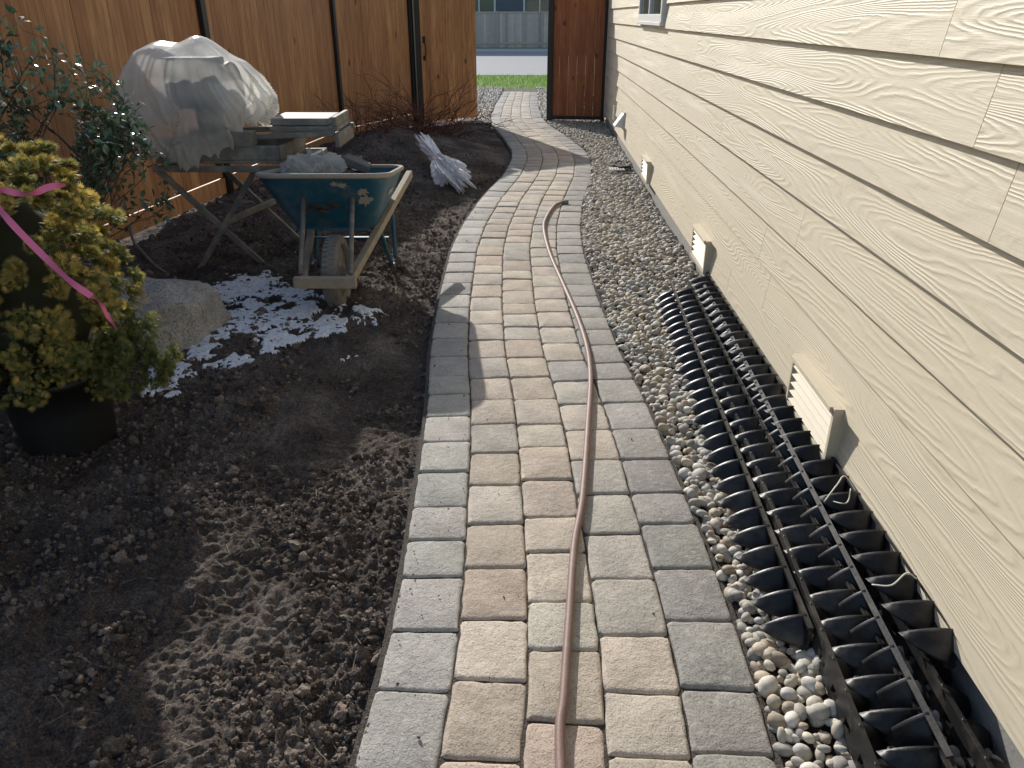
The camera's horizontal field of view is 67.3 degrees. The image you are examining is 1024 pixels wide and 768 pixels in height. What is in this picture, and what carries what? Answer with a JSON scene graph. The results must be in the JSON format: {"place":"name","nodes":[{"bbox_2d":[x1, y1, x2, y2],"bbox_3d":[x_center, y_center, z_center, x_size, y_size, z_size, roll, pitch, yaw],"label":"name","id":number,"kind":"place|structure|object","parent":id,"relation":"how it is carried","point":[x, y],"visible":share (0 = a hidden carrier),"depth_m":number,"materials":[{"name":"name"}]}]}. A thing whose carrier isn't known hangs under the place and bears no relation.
{"place":"outdoors","nodes":[
{"label":"outdoors","id":0,"kind":"place"},
{"bbox_2d":[0,120,685,767],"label":"garden soil","id":1,"kind":"structure","parent":0,"point":[248,608],"depth_m":2.62,"materials":[{"name":"brown soil"}]},
{"bbox_2d":[0,4,181,261],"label":"camellia shrub","id":2,"kind":"object","parent":1,"relation":"on","point":[109,140],"visible":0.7,"depth_m":3.86,"materials":[{"name":"green plant"}]},
{"bbox_2d":[0,133,185,457],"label":"golden cypress","id":3,"kind":"object","parent":1,"relation":"on","point":[60,379],"visible":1,"depth_m":2.80,"materials":[{"name":"plant"}]},
{"bbox_2d":[130,213,176,278],"bbox_3d":[-2.623,-1.170,5.433,0.116,0.495,1.618,-15,30,-29],"label":"drip tube","id":4,"kind":"object","parent":1,"relation":"on","point":[144,254],"visible":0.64,"depth_m":5.43,"materials":[{"name":"plastic"}]},
{"bbox_2d":[86,275,231,361],"bbox_3d":[-2.003,-0.214,4.106,1.043,0.752,0.773,0,26,0],"label":"boulder","id":5,"kind":"object","parent":1,"relation":"on","point":[190,313],"visible":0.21,"depth_m":3.91,"materials":[{"name":"stone"}]},
{"bbox_2d":[0,0,343,258],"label":"cedar fence","id":6,"kind":"object","parent":1,"relation":"on","point":[288,50],"visible":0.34,"depth_m":6.17,"materials":[{"name":"brown wood"}]},
{"bbox_2d":[1,205,429,767],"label":"straw bits","id":7,"kind":"object","parent":1,"relation":"on","point":[223,566],"visible":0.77,"depth_m":2.33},
{"bbox_2d":[111,36,354,268],"bbox_3d":[-1.845,-1.552,5.190,1.491,1.456,0.975,0,26,0],"label":"covered tile saw","id":8,"kind":"object","parent":1,"relation":"on","point":[223,94],"visible":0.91,"depth_m":4.91,"materials":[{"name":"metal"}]},
{"bbox_2d":[141,270,386,397],"bbox_3d":[-1.306,-0.351,4.281,1.190,0.083,1.905,0,26,0],"label":"snow patch","id":9,"kind":"object","parent":1,"relation":"on","point":[302,310],"visible":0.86,"depth_m":4.20,"materials":[{"name":"white snow"}]},
{"bbox_2d":[255,147,412,306],"bbox_3d":[-1.100,-1.058,4.889,0.800,0.808,1.717,0,26,0],"label":"wheelbarrow","id":10,"kind":"object","parent":1,"relation":"on","point":[314,192],"visible":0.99,"depth_m":4.54,"materials":[{"name":"blue paint"}]},
{"bbox_2d":[335,0,417,134],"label":"cedar fence","id":11,"kind":"object","parent":1,"relation":"on","point":[372,34],"visible":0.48,"depth_m":10.73,"materials":[{"name":"brown wood"}]},
{"bbox_2d":[310,57,520,139],"bbox_3d":[-1.325,-3.548,9.813,2.058,1.184,3.699,19,31,34],"label":"bare twig shrub","id":12,"kind":"object","parent":1,"relation":"on","point":[422,128],"visible":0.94,"depth_m":9.69,"materials":[{"name":"brown plant"}]},
{"bbox_2d":[412,0,476,124],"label":"garden gate","id":13,"kind":"structure","parent":1,"relation":"on","point":[445,36],"depth_m":11.89,"materials":[{"name":"brown wood"}]},
{"bbox_2d":[414,132,476,194],"bbox_3d":[-0.736,-2.324,8.011,0.390,0.428,1.589,-9,27,-17],"label":"plastic bag","id":14,"kind":"object","parent":1,"relation":"on","point":[446,169],"visible":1,"depth_m":7.72,"materials":[{"name":"plastic"}]},
{"bbox_2d":[478,0,543,45],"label":"walls","id":15,"kind":"structure","parent":0,"point":[509,5],"depth_m":44.42,"materials":[{"name":"blue"}]},
{"bbox_2d":[475,0,547,13],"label":"windows","id":16,"kind":"structure","parent":15,"relation":"attached to","point":[528,5],"depth_m":44.33,"materials":[{"name":"white plastic"}]},
{"bbox_2d":[476,48,547,49],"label":"sidewalk","id":17,"kind":"structure","parent":0,"point":[511,48],"depth_m":40.08,"materials":[{"name":"concrete"}]},
{"bbox_2d":[477,74,576,88],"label":"lawn","id":18,"kind":"structure","parent":0,"point":[495,83],"depth_m":20.14,"materials":[{"name":"green plant"}]},
{"bbox_2d":[476,52,594,74],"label":"road","id":19,"kind":"structure","parent":0,"point":[512,63],"depth_m":29.24,"materials":[{"name":"grey asphalt"}]},
{"bbox_2d":[503,88,605,121],"bbox_3d":[0.200,-5.694,15.540,5.200,0.001,6.450,0,26,0],"label":"gravel bed","id":20,"kind":"object","parent":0,"point":[520,90],"depth_m":17.94,"materials":[{"name":"grey gravel"}]},
{"bbox_2d":[348,92,783,767],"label":"paver path","id":21,"kind":"structure","parent":0,"point":[662,672],"depth_m":2.47,"materials":[{"name":"stone"}]},
{"bbox_2d":[542,200,592,767],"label":"garden hose","id":22,"kind":"object","parent":21,"relation":"on","point":[559,739],"visible":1,"depth_m":2.40,"materials":[{"name":"rubber"}]},
{"bbox_2d":[385,86,1002,767],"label":"river gravel","id":23,"kind":"structure","parent":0,"point":[631,218],"depth_m":3.61,"materials":[{"name":"grey gravel"}]},
{"bbox_2d":[546,0,608,121],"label":"garden gate","id":24,"kind":"structure","parent":23,"relation":"on","point":[573,39],"depth_m":11.96,"materials":[{"name":"brown wood"}]},
{"bbox_2d":[608,167,624,170],"bbox_3d":[1.130,-2.325,8.312,0.170,0.012,0.135,0,26,0],"label":"plastic grate","id":25,"kind":"object","parent":23,"relation":"on","point":[615,169],"visible":1,"depth_m":8.25,"materials":[{"name":"white plastic"}]},
{"bbox_2d":[611,160,630,170],"bbox_3d":[1.207,-2.385,8.425,0.160,0.072,0.347,-10,27,-21],"label":"drain part","id":26,"kind":"object","parent":23,"relation":"on","point":[625,166],"visible":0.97,"depth_m":8.38,"materials":[{"name":"black plastic"}]},
{"bbox_2d":[655,280,813,648],"bbox_3d":[0.816,0.034,3.357,0.127,0.079,2.948,2,26,3],"label":"paver edging strip","id":27,"kind":"object","parent":23,"relation":"on","point":[784,603],"visible":1,"depth_m":2.60,"materials":[{"name":"black plastic"}]},
{"bbox_2d":[690,293,890,767],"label":"paver edging strip","id":28,"kind":"object","parent":23,"relation":"on","point":[864,743],"visible":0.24,"depth_m":1.93,"materials":[{"name":"black plastic"}]},
{"bbox_2d":[671,280,954,767],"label":"paver edging strip","id":29,"kind":"object","parent":23,"relation":"on","point":[882,721],"visible":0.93,"depth_m":2.36,"materials":[{"name":"black plastic"}]},
{"bbox_2d":[700,284,954,766],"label":"paver edging strip","id":30,"kind":"object","parent":23,"relation":"on","point":[919,729],"visible":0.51,"depth_m":2.05,"materials":[{"name":"black plastic"}]},
{"bbox_2d":[785,433,1010,767],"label":"paver edging strip","id":31,"kind":"object","parent":23,"relation":"on","point":[967,738],"visible":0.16,"depth_m":1.86,"materials":[{"name":"black plastic"}]},
{"bbox_2d":[689,272,961,669],"bbox_3d":[1.064,-0.013,3.278,0.148,0.103,3.163,1,26,1],"label":"paver edging strip","id":32,"kind":"object","parent":31,"relation":"on","point":[868,536],"visible":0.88,"depth_m":2.40,"materials":[{"name":"black plastic"}]},
{"bbox_2d":[824,475,916,586],"bbox_3d":[1.029,0.428,2.257,0.117,0.061,0.507,1,26,3],"label":"zip tie","id":33,"kind":"object","parent":32,"relation":"on","point":[894,583],"visible":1,"depth_m":2.40,"materials":[{"name":"plastic"}]},
{"label":"ground","id":34,"kind":"structure","parent":0,"visible":0},
{"bbox_2d":[476,50,547,51],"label":"kerb","id":35,"kind":"structure","parent":34,"relation":"on","point":[511,50],"depth_m":38.77,"materials":[{"name":"concrete"}]},
{"bbox_2d":[478,75,545,75],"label":"kerb","id":36,"kind":"structure","parent":34,"relation":"on","point":[515,75],"depth_m":22.35,"materials":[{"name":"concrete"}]},
{"bbox_2d":[606,118,1023,767],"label":"foundation","id":37,"kind":"object","parent":34,"relation":"on","point":[1004,748],"depth_m":1.86,"materials":[{"name":"concrete"}]},
{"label":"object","id":38,"kind":"object","parent":37,"relation":"on","visible":0},
{"bbox_2d":[603,0,610,117],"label":"corner trim","id":39,"kind":"structure","parent":38,"relation":"attached to","point":[607,51],"depth_m":11.77,"materials":[{"name":"paint"}]},
{"bbox_2d":[604,0,1023,757],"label":"lap siding","id":40,"kind":"object","parent":38,"relation":"attached to","point":[840,182],"visible":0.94,"depth_m":2.27,"materials":[{"name":"beige wood"}]},
{"bbox_2d":[612,104,625,129],"bbox_3d":[1.328,-3.446,9.877,0.140,0.220,1.400,1,26,2],"label":"dryer vent","id":41,"kind":"object","parent":40,"relation":"attached to","point":[619,122],"visible":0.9,"depth_m":9.29,"materials":[{"name":"white plastic"}]},
{"bbox_2d":[641,154,652,183],"bbox_3d":[1.265,-2.024,7.233,0.068,0.200,0.430,1,26,2],"label":"foundation vent","id":42,"kind":"object","parent":40,"relation":"attached to","point":[646,167],"visible":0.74,"depth_m":7.13,"materials":[{"name":"paint"}]},
{"bbox_2d":[637,0,667,25],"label":"window","id":43,"kind":"structure","parent":40,"relation":"attached to","point":[652,12],"depth_m":6.92,"materials":[{"name":"white plastic"}]},
{"bbox_2d":[690,224,713,273],"bbox_3d":[1.175,-0.841,4.763,0.068,0.200,0.430,1,26,2],"label":"foundation vent","id":44,"kind":"object","parent":40,"relation":"attached to","point":[702,249],"visible":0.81,"depth_m":4.69,"materials":[{"name":"paint"}]},
{"bbox_2d":[786,354,846,458],"bbox_3d":[1.103,0.079,2.810,0.068,0.210,0.470,1,26,2],"label":"foundation vent","id":45,"kind":"object","parent":38,"relation":"attached to","point":[815,403],"visible":0.68,"depth_m":2.75,"materials":[{"name":"paint"}]},
{"label":"lawn","id":46,"kind":"structure","parent":0,"visible":0},
{"bbox_2d":[475,11,596,47],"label":"weathered fence","id":47,"kind":"object","parent":46,"relation":"on","point":[506,23],"visible":0.09,"depth_m":41.05,"materials":[{"name":"grey wood"}]}
]}

